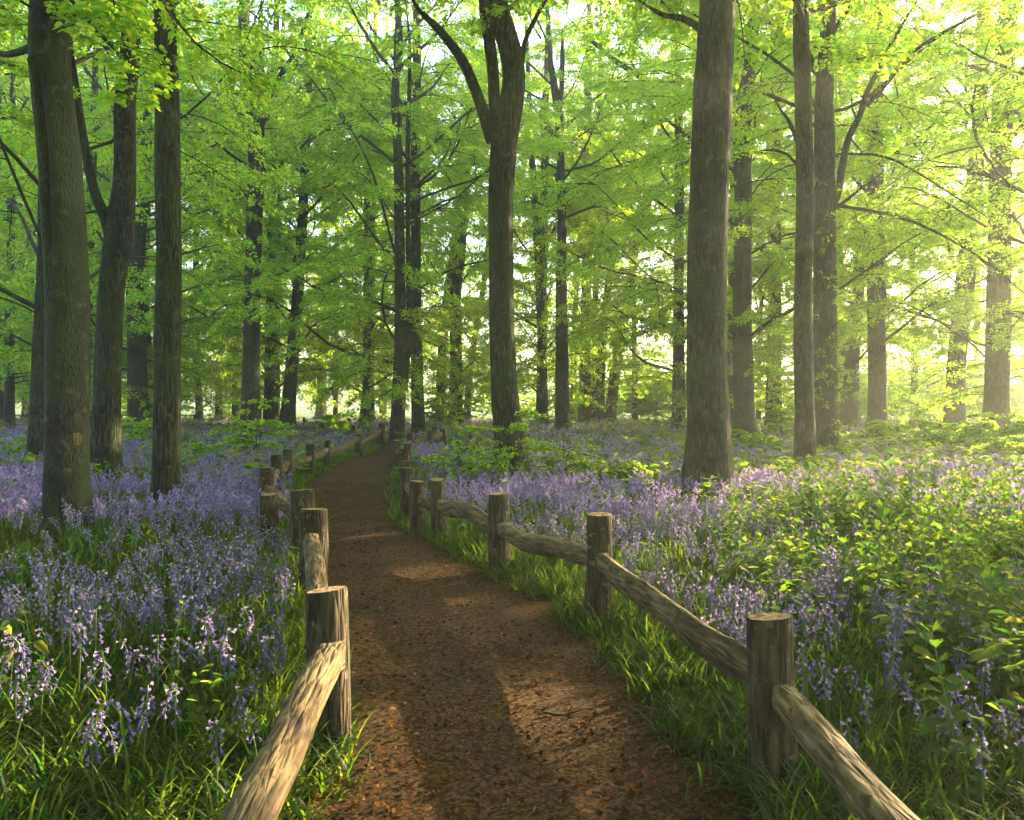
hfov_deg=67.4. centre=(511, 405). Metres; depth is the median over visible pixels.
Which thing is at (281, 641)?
bluebell
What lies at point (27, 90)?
beech tree
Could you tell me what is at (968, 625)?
bluebell
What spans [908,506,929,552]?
leafy herb
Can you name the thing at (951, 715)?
bluebell
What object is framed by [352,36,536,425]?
beech tree
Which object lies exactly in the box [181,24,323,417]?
beech tree
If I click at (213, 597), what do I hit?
bluebell
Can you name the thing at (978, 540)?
leafy herb
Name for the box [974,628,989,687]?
bluebell
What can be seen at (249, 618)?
bluebell
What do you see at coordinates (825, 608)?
bluebell
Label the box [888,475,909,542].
leafy herb
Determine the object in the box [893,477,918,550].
leafy herb
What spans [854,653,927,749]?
bluebell
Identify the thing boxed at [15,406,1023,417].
field
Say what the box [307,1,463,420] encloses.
beech tree
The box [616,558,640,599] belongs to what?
bluebell
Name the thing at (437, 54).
sky
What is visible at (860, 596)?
leafy herb
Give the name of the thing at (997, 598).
leafy herb
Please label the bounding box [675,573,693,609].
bluebell
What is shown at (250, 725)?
bluebell
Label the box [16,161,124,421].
beech tree
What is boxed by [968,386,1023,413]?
bush
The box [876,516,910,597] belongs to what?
leafy herb
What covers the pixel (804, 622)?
bluebell
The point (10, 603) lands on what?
bluebell
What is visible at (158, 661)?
bluebell
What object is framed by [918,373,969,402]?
bush
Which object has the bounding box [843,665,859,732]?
bluebell
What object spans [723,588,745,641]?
bluebell
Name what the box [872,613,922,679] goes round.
bluebell
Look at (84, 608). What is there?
bluebell
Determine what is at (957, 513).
leafy herb
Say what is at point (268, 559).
bluebell
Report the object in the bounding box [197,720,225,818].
bluebell
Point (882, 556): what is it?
leafy herb
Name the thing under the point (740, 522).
leafy herb
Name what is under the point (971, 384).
bush
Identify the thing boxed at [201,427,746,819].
path
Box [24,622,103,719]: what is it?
bluebell
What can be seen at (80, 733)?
bluebell
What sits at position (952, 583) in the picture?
leafy herb
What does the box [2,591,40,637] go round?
bluebell
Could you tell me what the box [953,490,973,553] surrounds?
leafy herb
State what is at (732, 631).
bluebell
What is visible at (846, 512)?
leafy herb
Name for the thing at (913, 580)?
leafy herb
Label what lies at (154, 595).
bluebell
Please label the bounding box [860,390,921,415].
bush
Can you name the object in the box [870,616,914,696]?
bluebell
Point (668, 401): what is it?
bush
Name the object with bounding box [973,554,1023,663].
leafy herb
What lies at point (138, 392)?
beech tree
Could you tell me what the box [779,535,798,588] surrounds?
leafy herb
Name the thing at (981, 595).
leafy herb
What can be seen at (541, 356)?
beech tree
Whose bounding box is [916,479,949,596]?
leafy herb
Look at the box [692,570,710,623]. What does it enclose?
bluebell
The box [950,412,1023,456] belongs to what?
shrub
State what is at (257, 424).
sapling
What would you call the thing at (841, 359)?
beech tree
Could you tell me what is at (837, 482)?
leafy herb
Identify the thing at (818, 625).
bluebell
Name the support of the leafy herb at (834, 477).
on the ground at (312, 764)
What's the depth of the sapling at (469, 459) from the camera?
13.18 m
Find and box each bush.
[121,390,206,414]
[121,397,126,414]
[211,400,231,419]
[463,382,529,412]
[519,384,553,419]
[549,375,624,410]
[570,402,577,416]
[605,365,671,403]
[605,375,686,418]
[605,402,626,415]
[617,387,664,416]
[628,400,671,417]
[754,371,793,410]
[755,387,791,419]
[838,378,917,420]
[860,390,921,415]
[866,370,945,411]
[887,370,942,418]
[915,361,1023,411]
[918,368,982,411]
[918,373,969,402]
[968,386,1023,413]
[1010,377,1023,392]
[1010,400,1023,415]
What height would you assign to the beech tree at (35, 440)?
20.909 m
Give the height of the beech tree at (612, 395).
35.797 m
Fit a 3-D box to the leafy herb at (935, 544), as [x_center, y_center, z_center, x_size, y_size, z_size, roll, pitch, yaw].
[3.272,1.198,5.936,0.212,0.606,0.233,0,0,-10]
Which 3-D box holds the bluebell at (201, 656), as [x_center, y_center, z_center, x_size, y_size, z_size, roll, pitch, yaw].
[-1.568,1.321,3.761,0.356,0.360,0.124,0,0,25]
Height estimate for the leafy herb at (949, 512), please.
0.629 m
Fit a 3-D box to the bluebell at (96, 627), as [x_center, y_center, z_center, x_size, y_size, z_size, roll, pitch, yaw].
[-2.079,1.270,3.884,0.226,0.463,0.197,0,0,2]
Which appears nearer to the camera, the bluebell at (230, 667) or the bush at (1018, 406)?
the bluebell at (230, 667)
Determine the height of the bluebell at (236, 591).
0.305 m
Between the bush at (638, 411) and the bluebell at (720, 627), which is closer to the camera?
the bluebell at (720, 627)
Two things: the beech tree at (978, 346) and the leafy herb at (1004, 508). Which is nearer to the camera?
the leafy herb at (1004, 508)
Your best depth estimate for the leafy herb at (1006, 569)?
4.64 m
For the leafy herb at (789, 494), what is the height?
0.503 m
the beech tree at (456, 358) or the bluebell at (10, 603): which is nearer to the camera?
the bluebell at (10, 603)
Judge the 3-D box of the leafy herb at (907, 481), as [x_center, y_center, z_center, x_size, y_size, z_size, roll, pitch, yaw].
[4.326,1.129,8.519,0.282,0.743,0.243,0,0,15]
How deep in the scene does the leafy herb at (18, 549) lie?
5.63 m
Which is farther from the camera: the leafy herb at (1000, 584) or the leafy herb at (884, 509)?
the leafy herb at (884, 509)
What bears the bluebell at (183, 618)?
on the ground at (312, 764)
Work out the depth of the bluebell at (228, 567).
5.28 m
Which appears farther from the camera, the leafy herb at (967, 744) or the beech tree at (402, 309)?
the beech tree at (402, 309)
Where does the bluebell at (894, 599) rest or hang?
on the ground at (312, 764)
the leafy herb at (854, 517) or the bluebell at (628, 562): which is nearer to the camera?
the bluebell at (628, 562)
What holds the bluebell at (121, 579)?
on the ground at (312, 764)
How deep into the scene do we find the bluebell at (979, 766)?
2.66 m
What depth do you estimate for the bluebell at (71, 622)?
3.98 m
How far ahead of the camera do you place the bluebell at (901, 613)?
4.33 m
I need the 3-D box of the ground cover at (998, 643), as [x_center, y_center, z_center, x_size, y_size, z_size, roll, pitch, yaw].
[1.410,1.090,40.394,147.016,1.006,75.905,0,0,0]
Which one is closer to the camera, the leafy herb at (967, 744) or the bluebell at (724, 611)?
the leafy herb at (967, 744)
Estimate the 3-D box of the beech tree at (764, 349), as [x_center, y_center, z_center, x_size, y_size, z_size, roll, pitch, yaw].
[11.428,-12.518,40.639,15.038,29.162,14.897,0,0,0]
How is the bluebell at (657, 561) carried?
on the ground at (312, 764)
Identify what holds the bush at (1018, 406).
on the ground at (312, 764)
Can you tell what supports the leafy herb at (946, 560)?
on the ground at (312, 764)
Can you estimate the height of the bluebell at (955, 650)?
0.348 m
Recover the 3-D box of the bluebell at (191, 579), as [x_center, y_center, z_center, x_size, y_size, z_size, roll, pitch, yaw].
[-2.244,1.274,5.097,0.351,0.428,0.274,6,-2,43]
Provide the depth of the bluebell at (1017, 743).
2.80 m
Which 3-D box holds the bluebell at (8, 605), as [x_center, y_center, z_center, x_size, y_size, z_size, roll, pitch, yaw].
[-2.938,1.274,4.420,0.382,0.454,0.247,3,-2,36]
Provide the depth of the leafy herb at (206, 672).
3.89 m
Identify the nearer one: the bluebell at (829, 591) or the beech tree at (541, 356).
the bluebell at (829, 591)
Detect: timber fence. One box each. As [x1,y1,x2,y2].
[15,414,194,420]
[219,422,383,819]
[303,417,920,819]
[414,427,445,448]
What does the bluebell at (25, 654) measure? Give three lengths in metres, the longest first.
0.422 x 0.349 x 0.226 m
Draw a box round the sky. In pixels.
[16,0,1023,405]
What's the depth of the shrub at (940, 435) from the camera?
21.61 m
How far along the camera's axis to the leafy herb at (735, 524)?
8.11 m
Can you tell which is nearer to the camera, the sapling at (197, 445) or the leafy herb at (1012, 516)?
the leafy herb at (1012, 516)
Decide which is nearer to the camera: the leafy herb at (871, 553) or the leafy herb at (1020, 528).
the leafy herb at (871, 553)
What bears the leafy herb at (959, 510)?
on the ground at (312, 764)
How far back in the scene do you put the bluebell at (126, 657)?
3.86 m
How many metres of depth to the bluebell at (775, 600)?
4.78 m
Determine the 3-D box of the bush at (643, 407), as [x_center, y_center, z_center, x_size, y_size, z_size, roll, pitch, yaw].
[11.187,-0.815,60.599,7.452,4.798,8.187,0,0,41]
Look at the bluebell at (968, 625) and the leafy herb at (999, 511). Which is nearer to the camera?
the bluebell at (968, 625)
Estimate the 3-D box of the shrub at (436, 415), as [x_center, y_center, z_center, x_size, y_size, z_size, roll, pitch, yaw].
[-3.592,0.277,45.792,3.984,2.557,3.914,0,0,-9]
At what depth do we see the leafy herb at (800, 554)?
5.23 m
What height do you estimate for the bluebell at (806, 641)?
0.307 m
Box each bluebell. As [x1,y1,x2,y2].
[0,603,34,640]
[0,654,27,740]
[1,584,20,650]
[1,640,30,727]
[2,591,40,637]
[2,631,70,740]
[2,668,36,757]
[2,683,44,784]
[3,585,33,647]
[7,661,83,732]
[8,595,31,643]
[10,659,52,740]
[11,635,46,717]
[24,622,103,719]
[24,628,69,689]
[25,577,72,642]
[32,581,66,659]
[34,711,105,812]
[46,588,75,673]
[46,607,80,699]
[49,576,98,654]
[52,608,76,676]
[56,590,77,669]
[56,647,150,745]
[58,608,91,671]
[58,613,112,688]
[60,594,121,669]
[64,586,90,640]
[65,585,93,657]
[65,602,88,664]
[66,569,107,642]
[66,588,101,647]
[76,586,116,656]
[76,606,108,694]
[76,661,110,727]
[77,730,101,819]
[80,574,126,634]
[80,614,107,672]
[82,588,105,635]
[85,572,101,606]
[87,699,141,779]
[91,590,134,659]
[92,613,136,675]
[92,699,166,817]
[96,719,158,780]
[99,574,108,613]
[99,645,147,718]
[106,590,142,657]
[106,698,164,774]
[108,681,155,819]
[110,592,135,659]
[110,638,161,704]
[113,543,157,607]
[117,570,126,610]
[118,599,154,667]
[120,566,158,618]
[122,594,154,649]
[129,594,162,659]
[129,687,188,766]
[130,588,162,643]
[132,634,192,710]
[133,609,156,667]
[135,591,165,664]
[137,573,164,626]
[138,582,156,635]
[139,596,158,668]
[139,596,197,675]
[141,654,173,705]
[142,595,171,646]
[145,583,173,664]
[153,570,193,624]
[154,579,194,629]
[154,610,170,661]
[155,636,216,716]
[156,590,170,633]
[158,590,207,650]
[159,602,198,645]
[160,637,223,705]
[162,593,182,646]
[163,605,202,668]
[163,683,231,791]
[165,572,208,637]
[167,606,187,640]
[168,627,236,715]
[171,594,197,643]
[179,641,214,704]
[181,581,215,661]
[182,617,221,701]
[190,588,205,638]
[193,565,206,635]
[195,571,221,631]
[195,578,217,612]
[196,615,217,691]
[197,585,237,642]
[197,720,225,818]
[201,638,245,714]
[203,583,238,631]
[204,606,253,674]
[211,575,226,627]
[213,610,250,656]
[215,707,262,800]
[218,686,257,776]
[219,580,231,635]
[219,614,232,667]
[220,564,264,617]
[222,567,266,624]
[222,654,250,725]
[224,564,243,620]
[227,582,251,623]
[227,636,277,720]
[229,667,274,728]
[231,578,267,619]
[231,583,263,623]
[231,614,284,687]
[235,553,272,609]
[235,605,268,689]
[237,617,284,676]
[238,551,253,610]
[239,549,252,605]
[239,621,261,701]
[242,626,265,685]
[243,645,286,712]
[249,588,282,654]
[251,582,295,665]
[252,636,273,712]
[256,553,273,593]
[259,562,289,605]
[271,630,286,694]
[285,698,333,792]
[614,544,629,601]
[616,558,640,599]
[624,554,631,600]
[639,549,665,607]
[639,573,653,629]
[640,576,672,639]
[658,571,671,631]
[663,568,676,632]
[667,554,679,598]
[673,614,711,670]
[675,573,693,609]
[675,616,734,696]
[683,587,694,610]
[686,584,696,612]
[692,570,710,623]
[699,585,714,624]
[706,607,742,690]
[707,575,735,637]
[711,593,722,628]
[711,603,724,633]
[715,583,730,634]
[719,596,732,637]
[719,609,729,633]
[720,584,746,636]
[722,611,742,697]
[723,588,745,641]
[726,612,737,636]
[727,585,737,637]
[730,579,739,624]
[731,626,746,707]
[732,577,751,633]
[732,591,754,637]
[735,588,750,636]
[736,609,746,633]
[736,625,743,642]
[738,567,768,609]
[740,593,751,616]
[747,595,763,615]
[754,589,764,613]
[764,601,775,612]
[770,591,782,611]
[778,555,797,614]
[780,595,808,661]
[781,597,818,650]
[783,610,822,682]
[784,592,800,630]
[792,574,821,630]
[793,561,831,613]
[793,597,826,650]
[794,590,820,667]
[794,605,815,681]
[794,625,819,677]
[795,585,805,626]
[795,606,823,674]
[795,611,807,659]
[795,661,837,730]
[796,642,839,715]
[797,664,859,751]
[808,622,832,696]
[809,606,822,662]
[811,654,835,715]
[816,572,830,617]
[816,602,836,657]
[818,548,836,606]
[818,598,842,666]
[820,581,843,646]
[822,611,848,684]
[836,603,891,660]
[838,718,858,819]
[843,602,891,651]
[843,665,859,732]
[849,603,908,705]
[850,551,859,597]
[852,632,922,700]
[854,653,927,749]
[856,611,902,663]
[858,685,887,776]
[862,618,911,678]
[863,580,897,649]
[868,596,900,669]
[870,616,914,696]
[872,594,894,667]
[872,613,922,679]
[874,627,916,671]
[875,592,938,674]
[879,673,913,738]
[883,645,916,726]
[884,597,920,656]
[890,672,988,800]
[899,708,964,788]
[902,692,986,787]
[903,608,915,655]
[913,606,931,670]
[923,693,1006,789]
[923,696,996,805]
[926,600,945,679]
[933,593,952,665]
[936,653,999,713]
[939,606,987,673]
[942,713,1016,803]
[950,642,968,673]
[954,736,990,819]
[959,617,991,696]
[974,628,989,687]
[977,658,998,744]
[981,656,997,704]
[991,700,1023,783]
[992,705,1018,787]
[1015,705,1023,814]
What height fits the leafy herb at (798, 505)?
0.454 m
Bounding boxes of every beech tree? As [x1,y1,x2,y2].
[0,0,111,433]
[0,0,153,485]
[0,0,201,429]
[0,0,203,398]
[0,0,282,543]
[0,0,307,422]
[0,0,335,434]
[0,0,371,464]
[0,3,110,413]
[0,12,36,401]
[0,30,31,422]
[0,41,125,408]
[16,68,185,384]
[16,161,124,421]
[77,0,287,412]
[81,0,451,439]
[82,55,206,376]
[107,2,266,420]
[126,0,296,422]
[144,0,481,429]
[149,0,377,513]
[149,84,339,420]
[151,0,410,427]
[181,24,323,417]
[183,4,379,420]
[195,0,587,444]
[221,3,434,418]
[240,0,472,424]
[276,7,363,420]
[278,0,474,426]
[280,0,546,437]
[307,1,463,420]
[346,0,553,427]
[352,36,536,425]
[377,0,549,479]
[390,69,578,424]
[421,0,674,429]
[431,0,690,434]
[437,13,639,425]
[464,0,855,504]
[513,4,671,426]
[513,6,690,420]
[514,0,671,423]
[514,0,976,440]
[520,3,691,425]
[523,49,691,426]
[531,8,812,432]
[552,1,691,423]
[565,0,1023,454]
[587,0,920,427]
[620,2,986,430]
[640,112,789,407]
[662,0,866,424]
[681,0,996,469]
[692,0,1023,431]
[729,1,1023,430]
[751,0,1023,421]
[752,1,908,381]
[792,0,1023,430]
[792,1,1023,425]
[836,0,1023,437]
[841,1,1023,265]
[904,59,1023,420]
[957,52,1023,371]
[959,0,1023,142]
[978,94,1023,203]
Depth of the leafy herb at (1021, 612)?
3.98 m
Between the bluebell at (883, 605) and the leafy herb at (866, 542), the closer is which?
the bluebell at (883, 605)
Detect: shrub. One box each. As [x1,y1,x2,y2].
[304,413,361,434]
[424,392,484,421]
[619,392,671,417]
[731,429,787,451]
[755,402,793,436]
[854,419,921,442]
[888,387,943,425]
[903,417,988,449]
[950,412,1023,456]
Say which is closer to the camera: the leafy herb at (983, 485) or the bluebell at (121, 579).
the bluebell at (121, 579)
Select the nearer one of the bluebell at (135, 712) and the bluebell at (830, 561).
the bluebell at (135, 712)
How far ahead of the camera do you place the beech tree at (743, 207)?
25.58 m
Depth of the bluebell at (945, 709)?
3.02 m
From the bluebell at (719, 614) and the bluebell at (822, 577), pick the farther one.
the bluebell at (822, 577)
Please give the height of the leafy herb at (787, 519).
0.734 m
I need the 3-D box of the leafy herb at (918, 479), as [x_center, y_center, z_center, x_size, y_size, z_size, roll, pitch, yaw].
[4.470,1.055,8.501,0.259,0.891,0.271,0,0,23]
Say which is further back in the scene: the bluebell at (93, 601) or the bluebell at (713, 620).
the bluebell at (93, 601)
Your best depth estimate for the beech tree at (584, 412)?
53.62 m
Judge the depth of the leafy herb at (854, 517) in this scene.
8.16 m
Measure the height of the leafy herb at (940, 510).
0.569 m
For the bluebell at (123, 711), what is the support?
on the ground at (312, 764)
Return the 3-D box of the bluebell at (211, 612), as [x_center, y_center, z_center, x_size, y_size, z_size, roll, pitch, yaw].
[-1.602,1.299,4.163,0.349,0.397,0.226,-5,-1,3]
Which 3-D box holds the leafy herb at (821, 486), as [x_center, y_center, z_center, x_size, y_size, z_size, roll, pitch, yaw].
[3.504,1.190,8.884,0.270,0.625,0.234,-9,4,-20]
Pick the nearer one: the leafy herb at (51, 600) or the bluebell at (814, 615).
the bluebell at (814, 615)
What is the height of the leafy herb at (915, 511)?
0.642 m
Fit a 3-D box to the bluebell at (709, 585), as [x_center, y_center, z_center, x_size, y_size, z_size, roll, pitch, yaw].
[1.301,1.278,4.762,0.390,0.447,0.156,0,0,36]
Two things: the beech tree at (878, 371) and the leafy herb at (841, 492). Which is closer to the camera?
the leafy herb at (841, 492)
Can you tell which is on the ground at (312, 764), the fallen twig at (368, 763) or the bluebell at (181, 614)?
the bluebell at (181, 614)
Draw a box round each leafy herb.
[0,542,27,609]
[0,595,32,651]
[0,673,18,724]
[10,563,32,625]
[11,598,49,678]
[20,650,57,727]
[45,594,66,643]
[46,626,67,671]
[158,600,188,684]
[188,642,209,695]
[696,513,726,563]
[718,497,741,554]
[719,511,752,583]
[723,496,746,566]
[724,501,747,541]
[740,529,769,590]
[750,487,779,539]
[753,492,775,529]
[754,526,786,585]
[757,544,785,602]
[770,485,788,527]
[771,526,796,576]
[775,509,804,591]
[778,489,793,525]
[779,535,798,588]
[781,498,801,568]
[784,484,830,596]
[784,532,816,608]
[785,493,804,530]
[793,472,823,539]
[793,502,806,532]
[797,464,821,528]
[798,454,821,537]
[799,478,821,529]
[801,532,818,576]
[803,482,827,522]
[804,512,836,586]
[807,526,828,573]
[812,495,823,527]
[813,464,830,523]
[816,518,849,584]
[821,490,844,542]
[822,464,836,518]
[822,476,844,522]
[826,465,846,516]
[826,489,840,527]
[830,472,850,533]
[832,474,851,536]
[833,530,866,610]
[835,490,851,532]
[836,502,853,545]
[838,457,866,533]
[844,498,860,550]
[846,492,880,564]
[846,500,861,542]
[846,507,896,626]
[849,545,875,616]
[852,553,883,621]
[853,473,870,520]
[854,518,883,606]
[855,486,876,532]
[856,491,883,535]
[856,497,900,643]
[859,475,878,530]
[862,468,891,544]
[862,533,888,581]
[866,495,901,588]
[868,479,885,524]
[869,543,916,637]
[870,534,901,583]
[871,502,894,578]
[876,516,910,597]
[879,504,900,540]
[880,465,898,538]
[883,499,897,547]
[884,542,904,603]
[886,475,910,532]
[886,484,907,538]
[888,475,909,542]
[892,558,942,653]
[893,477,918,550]
[897,590,941,693]
[898,449,925,541]
[902,487,925,512]
[902,503,922,562]
[904,500,941,596]
[905,519,932,589]
[906,557,962,655]
[908,461,927,535]
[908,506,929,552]
[912,619,992,806]
[913,530,935,588]
[914,498,948,571]
[915,493,937,544]
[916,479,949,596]
[920,522,948,583]
[922,443,945,525]
[927,561,981,684]
[927,566,960,642]
[928,475,950,529]
[929,488,939,526]
[929,528,964,623]
[929,579,958,634]
[931,499,949,538]
[931,535,974,636]
[933,551,969,619]
[934,489,959,566]
[934,505,971,615]
[936,504,960,557]
[938,603,971,676]
[942,477,970,539]
[945,468,959,502]
[945,499,977,591]
[945,527,975,581]
[946,569,1009,685]
[947,499,974,573]
[950,496,967,532]
[953,473,974,518]
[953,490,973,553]
[954,570,1012,645]
[956,467,970,493]
[957,530,989,602]
[957,557,1013,694]
[961,467,978,515]
[964,489,989,543]
[966,491,1006,551]
[968,511,993,580]
[972,556,994,626]
[973,550,995,606]
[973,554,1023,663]
[975,469,1011,558]
[977,474,997,516]
[977,486,991,517]
[977,509,1003,565]
[977,612,1023,699]
[981,620,1021,716]
[984,502,1013,576]
[984,567,1021,662]
[985,603,1018,671]
[987,479,1006,537]
[990,465,1010,512]
[993,487,1017,541]
[993,560,1018,634]
[994,495,1014,537]
[995,458,1021,522]
[999,617,1023,722]
[1000,467,1013,507]
[1001,529,1023,609]
[1002,508,1023,571]
[1003,565,1023,626]
[1004,500,1018,558]
[1010,514,1023,569]
[1010,548,1023,677]
[1011,494,1023,565]
[1015,590,1023,655]
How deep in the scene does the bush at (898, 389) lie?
47.75 m
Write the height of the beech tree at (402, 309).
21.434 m
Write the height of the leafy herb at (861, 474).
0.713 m
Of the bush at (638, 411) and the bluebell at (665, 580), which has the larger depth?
the bush at (638, 411)
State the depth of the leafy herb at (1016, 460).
9.03 m
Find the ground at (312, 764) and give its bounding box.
[0,418,1023,819]
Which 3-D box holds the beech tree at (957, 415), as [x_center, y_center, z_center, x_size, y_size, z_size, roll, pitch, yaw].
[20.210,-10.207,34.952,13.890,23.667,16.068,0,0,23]
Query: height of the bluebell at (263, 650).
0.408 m
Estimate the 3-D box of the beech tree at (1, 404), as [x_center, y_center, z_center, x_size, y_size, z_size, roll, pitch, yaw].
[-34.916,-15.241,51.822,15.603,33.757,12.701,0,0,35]
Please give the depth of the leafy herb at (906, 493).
7.34 m
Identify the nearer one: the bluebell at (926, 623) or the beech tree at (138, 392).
the bluebell at (926, 623)
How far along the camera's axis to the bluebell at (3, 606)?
4.64 m
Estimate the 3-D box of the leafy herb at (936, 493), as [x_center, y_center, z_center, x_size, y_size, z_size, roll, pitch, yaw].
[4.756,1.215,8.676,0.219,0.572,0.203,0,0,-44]
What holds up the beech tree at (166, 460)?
on the ground at (312, 764)
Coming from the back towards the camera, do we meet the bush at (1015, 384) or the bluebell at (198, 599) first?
the bush at (1015, 384)
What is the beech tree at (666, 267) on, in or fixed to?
on the ground at (312, 764)
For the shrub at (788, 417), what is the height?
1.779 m
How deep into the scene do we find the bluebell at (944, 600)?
4.41 m
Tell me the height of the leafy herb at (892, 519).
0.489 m
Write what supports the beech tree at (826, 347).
on the ground at (312, 764)
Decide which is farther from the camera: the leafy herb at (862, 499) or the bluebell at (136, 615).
the leafy herb at (862, 499)
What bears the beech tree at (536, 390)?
on the ground at (312, 764)
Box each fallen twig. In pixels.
[363,748,370,766]
[435,672,485,679]
[543,706,594,715]
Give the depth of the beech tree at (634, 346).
56.26 m
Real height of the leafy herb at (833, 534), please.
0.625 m
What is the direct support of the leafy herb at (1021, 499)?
on the ground at (312, 764)
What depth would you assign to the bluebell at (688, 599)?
4.77 m
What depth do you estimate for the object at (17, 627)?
4.41 m
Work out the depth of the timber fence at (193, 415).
60.52 m
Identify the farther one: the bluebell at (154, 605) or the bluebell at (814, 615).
the bluebell at (154, 605)
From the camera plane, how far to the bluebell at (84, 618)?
4.05 m
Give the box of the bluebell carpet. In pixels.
[0,418,1023,648]
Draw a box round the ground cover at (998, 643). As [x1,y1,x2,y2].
[0,413,1023,794]
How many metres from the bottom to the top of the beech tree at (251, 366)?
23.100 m
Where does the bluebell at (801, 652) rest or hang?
on the ground at (312, 764)
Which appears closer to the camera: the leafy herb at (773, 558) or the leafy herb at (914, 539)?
the leafy herb at (773, 558)
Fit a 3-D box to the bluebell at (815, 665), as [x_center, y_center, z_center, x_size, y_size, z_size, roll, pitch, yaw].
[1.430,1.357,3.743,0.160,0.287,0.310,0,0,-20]
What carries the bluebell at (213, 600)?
on the ground at (312, 764)
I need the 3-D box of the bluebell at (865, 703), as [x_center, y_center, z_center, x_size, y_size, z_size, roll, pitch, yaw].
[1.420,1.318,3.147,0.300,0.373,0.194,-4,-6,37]
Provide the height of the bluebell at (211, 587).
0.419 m
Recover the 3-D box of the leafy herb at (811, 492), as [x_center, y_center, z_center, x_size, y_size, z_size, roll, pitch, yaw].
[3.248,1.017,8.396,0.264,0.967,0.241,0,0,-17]
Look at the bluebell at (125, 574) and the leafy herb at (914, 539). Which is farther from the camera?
the leafy herb at (914, 539)
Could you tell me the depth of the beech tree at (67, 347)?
8.61 m
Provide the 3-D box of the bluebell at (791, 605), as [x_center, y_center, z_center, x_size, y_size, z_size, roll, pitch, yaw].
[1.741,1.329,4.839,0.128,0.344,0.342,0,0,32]
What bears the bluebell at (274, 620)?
on the ground at (312, 764)
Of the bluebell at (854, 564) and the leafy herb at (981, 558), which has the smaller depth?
the leafy herb at (981, 558)
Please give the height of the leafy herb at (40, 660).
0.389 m
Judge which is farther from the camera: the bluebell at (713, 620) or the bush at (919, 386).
the bush at (919, 386)
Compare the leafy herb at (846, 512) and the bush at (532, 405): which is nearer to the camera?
the leafy herb at (846, 512)
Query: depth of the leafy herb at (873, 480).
8.66 m
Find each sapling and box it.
[121,416,152,447]
[181,441,231,460]
[209,397,297,451]
[421,440,494,483]
[446,405,554,476]
[523,437,610,476]
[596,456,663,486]
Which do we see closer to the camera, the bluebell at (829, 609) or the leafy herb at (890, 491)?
the bluebell at (829, 609)
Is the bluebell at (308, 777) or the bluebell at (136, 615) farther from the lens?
the bluebell at (136, 615)
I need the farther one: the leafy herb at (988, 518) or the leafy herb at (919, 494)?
the leafy herb at (919, 494)
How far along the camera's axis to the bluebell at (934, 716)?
3.06 m
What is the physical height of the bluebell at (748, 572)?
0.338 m
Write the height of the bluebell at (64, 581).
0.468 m
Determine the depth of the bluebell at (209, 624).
3.99 m
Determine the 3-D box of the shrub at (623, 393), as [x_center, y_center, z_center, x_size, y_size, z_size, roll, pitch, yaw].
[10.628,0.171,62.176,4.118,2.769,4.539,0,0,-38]
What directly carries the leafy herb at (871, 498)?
on the ground at (312, 764)
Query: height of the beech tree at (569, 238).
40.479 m
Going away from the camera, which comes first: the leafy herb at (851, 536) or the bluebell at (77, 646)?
the bluebell at (77, 646)
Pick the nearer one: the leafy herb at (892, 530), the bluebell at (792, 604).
the bluebell at (792, 604)
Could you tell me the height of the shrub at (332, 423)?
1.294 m
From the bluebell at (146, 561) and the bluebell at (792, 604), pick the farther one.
the bluebell at (146, 561)
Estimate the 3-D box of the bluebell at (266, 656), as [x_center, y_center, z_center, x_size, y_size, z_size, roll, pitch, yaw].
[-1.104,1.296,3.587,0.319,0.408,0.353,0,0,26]
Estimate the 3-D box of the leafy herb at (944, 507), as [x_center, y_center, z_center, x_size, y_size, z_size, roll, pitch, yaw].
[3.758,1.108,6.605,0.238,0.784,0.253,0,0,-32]
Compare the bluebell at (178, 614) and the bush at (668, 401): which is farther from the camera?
the bush at (668, 401)
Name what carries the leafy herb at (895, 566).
on the ground at (312, 764)
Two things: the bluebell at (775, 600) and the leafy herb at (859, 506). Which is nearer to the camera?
the bluebell at (775, 600)
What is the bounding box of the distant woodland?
[15,357,1023,409]
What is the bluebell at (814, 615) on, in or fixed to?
on the ground at (312, 764)
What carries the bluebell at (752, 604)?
on the ground at (312, 764)
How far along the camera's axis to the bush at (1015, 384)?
68.46 m
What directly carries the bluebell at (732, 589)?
on the ground at (312, 764)
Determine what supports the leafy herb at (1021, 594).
on the ground at (312, 764)
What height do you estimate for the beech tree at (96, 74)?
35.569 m
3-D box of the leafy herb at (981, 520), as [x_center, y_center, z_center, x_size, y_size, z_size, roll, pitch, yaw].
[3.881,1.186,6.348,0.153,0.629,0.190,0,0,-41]
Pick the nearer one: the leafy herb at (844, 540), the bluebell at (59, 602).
the bluebell at (59, 602)
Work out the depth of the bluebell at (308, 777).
2.98 m
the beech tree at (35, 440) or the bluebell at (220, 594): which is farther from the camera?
the beech tree at (35, 440)
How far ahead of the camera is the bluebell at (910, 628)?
4.54 m
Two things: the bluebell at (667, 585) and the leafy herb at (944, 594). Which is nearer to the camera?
the leafy herb at (944, 594)
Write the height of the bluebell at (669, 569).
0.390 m
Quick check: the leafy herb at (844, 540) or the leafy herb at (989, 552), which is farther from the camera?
the leafy herb at (844, 540)
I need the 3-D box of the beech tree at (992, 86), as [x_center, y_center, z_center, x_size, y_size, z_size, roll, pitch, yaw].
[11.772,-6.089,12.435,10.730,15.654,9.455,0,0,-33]
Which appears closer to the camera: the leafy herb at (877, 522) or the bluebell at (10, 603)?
the bluebell at (10, 603)
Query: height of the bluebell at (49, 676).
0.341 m
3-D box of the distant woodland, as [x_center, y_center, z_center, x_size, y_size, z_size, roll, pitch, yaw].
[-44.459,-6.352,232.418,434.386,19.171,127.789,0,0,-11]
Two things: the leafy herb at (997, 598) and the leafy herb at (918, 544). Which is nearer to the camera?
the leafy herb at (997, 598)
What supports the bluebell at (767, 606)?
on the ground at (312, 764)

